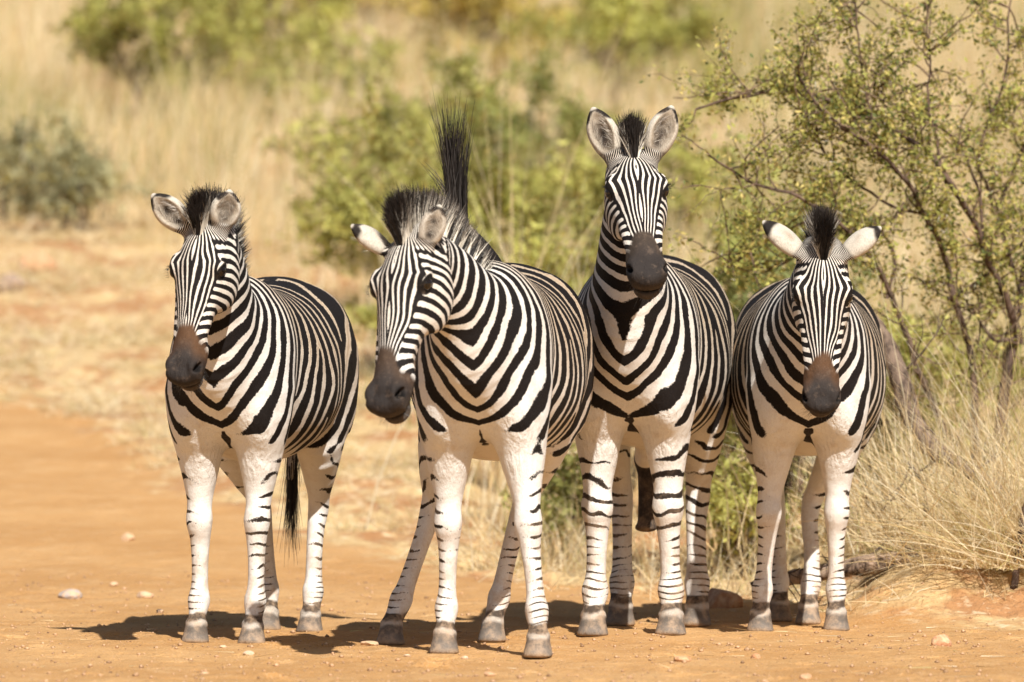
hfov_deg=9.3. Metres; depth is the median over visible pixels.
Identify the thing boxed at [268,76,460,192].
shrub
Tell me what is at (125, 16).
shrub
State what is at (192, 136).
hillside grass
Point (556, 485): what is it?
shrub
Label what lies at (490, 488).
grass tuft
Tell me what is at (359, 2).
shrub
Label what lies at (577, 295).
grass tuft
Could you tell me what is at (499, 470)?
grass tuft
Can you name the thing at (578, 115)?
shrub
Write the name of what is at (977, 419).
grass tuft
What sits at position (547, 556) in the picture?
grass tuft
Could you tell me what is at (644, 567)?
grass tuft
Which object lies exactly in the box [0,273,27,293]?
stone
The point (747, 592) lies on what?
grass tuft
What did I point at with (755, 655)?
stone
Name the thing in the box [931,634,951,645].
stone
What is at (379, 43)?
shrub
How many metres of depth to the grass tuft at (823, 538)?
25.29 m
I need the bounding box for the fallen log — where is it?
[750,472,972,602]
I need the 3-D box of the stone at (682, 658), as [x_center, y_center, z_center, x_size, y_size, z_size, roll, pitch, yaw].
[0.550,1.025,20.184,0.058,0.025,0.059,0,0,-3]
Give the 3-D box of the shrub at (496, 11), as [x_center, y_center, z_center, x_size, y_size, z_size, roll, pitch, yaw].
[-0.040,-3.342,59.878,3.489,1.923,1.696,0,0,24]
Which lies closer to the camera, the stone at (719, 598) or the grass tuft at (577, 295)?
the stone at (719, 598)
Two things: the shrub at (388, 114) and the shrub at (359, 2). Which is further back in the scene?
the shrub at (359, 2)
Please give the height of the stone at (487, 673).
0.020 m
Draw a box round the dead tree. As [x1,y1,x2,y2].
[876,301,1016,517]
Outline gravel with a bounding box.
[0,564,1023,681]
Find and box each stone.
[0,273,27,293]
[18,251,57,274]
[58,589,82,598]
[109,582,117,585]
[121,533,134,540]
[137,591,153,597]
[243,651,254,654]
[360,641,378,645]
[484,671,494,675]
[674,655,691,661]
[708,588,742,607]
[750,653,760,657]
[799,674,811,678]
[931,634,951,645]
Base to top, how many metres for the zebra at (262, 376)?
1.574 m
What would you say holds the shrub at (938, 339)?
on the ground at (74, 504)
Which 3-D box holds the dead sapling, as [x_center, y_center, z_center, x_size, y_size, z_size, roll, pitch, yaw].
[1.617,0.651,23.865,0.376,0.449,0.485,0,0,37]
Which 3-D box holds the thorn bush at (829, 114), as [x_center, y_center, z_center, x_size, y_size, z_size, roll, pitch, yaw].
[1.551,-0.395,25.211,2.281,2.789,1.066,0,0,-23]
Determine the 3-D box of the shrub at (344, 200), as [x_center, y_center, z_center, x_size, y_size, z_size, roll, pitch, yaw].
[-0.725,-0.792,40.057,1.488,1.439,1.389,0,0,-32]
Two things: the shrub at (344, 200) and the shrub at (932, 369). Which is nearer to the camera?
the shrub at (932, 369)
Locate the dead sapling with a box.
[867,453,982,539]
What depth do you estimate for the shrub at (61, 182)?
44.24 m
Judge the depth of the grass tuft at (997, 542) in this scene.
23.26 m
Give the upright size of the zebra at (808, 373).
1.543 m
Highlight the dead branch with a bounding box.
[1010,504,1023,588]
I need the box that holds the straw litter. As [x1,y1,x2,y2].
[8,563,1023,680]
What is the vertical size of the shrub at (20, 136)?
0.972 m
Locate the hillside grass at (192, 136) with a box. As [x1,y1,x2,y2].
[0,0,1023,524]
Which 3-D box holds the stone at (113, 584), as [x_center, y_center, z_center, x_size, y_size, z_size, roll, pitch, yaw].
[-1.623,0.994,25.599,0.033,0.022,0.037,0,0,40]
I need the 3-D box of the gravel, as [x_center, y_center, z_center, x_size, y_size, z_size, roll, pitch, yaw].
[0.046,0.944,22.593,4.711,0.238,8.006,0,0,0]
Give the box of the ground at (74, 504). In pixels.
[0,0,1023,681]
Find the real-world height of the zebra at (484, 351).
1.928 m
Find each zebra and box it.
[150,182,358,643]
[351,88,593,657]
[575,105,736,636]
[730,197,885,630]
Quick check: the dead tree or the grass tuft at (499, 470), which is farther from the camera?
the grass tuft at (499, 470)
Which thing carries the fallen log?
on the ground at (74, 504)
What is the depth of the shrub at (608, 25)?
55.87 m
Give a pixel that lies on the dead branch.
(1015, 580)
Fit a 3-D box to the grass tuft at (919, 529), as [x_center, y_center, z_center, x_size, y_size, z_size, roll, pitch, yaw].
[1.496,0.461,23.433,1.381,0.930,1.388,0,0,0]
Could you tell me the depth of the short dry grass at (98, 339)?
38.55 m
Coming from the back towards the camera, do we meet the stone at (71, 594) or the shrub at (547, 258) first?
the shrub at (547, 258)
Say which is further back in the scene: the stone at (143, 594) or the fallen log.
the stone at (143, 594)
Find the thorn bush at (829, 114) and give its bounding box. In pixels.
[639,0,1023,500]
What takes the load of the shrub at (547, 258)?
on the ground at (74, 504)
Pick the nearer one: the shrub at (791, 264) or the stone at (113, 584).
the stone at (113, 584)
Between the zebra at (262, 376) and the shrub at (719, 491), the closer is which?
the zebra at (262, 376)
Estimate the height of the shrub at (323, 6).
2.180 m
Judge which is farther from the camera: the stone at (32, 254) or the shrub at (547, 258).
the stone at (32, 254)
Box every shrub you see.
[0,101,163,230]
[0,103,70,222]
[45,0,320,121]
[150,0,356,91]
[228,4,441,124]
[251,105,502,306]
[267,0,458,50]
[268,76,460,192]
[343,63,606,337]
[355,0,705,75]
[360,41,591,185]
[421,18,681,211]
[496,442,636,559]
[498,0,737,107]
[498,186,602,294]
[510,50,767,265]
[631,125,824,482]
[683,412,824,579]
[728,199,953,507]
[815,303,1002,516]
[882,302,1023,479]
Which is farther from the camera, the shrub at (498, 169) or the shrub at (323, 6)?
the shrub at (323, 6)
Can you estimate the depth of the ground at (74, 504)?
25.42 m
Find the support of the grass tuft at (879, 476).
on the ground at (74, 504)
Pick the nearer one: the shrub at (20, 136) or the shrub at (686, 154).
the shrub at (686, 154)
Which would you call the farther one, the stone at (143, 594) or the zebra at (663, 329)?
the stone at (143, 594)
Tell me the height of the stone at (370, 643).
0.024 m
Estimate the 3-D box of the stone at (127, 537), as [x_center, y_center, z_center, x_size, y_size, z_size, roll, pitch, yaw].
[-1.728,0.889,28.261,0.063,0.048,0.055,0,0,43]
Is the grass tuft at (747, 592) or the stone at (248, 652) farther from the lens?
the grass tuft at (747, 592)
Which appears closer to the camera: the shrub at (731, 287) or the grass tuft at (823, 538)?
the grass tuft at (823, 538)
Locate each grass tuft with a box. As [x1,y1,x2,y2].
[315,3,671,497]
[365,85,878,531]
[382,454,658,572]
[472,174,737,542]
[540,434,824,586]
[575,484,873,600]
[631,341,1020,552]
[713,220,1023,593]
[717,196,1023,553]
[745,202,1023,547]
[779,362,1023,575]
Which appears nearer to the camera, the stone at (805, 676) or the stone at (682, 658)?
the stone at (805, 676)
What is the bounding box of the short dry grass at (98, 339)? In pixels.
[0,129,1023,617]

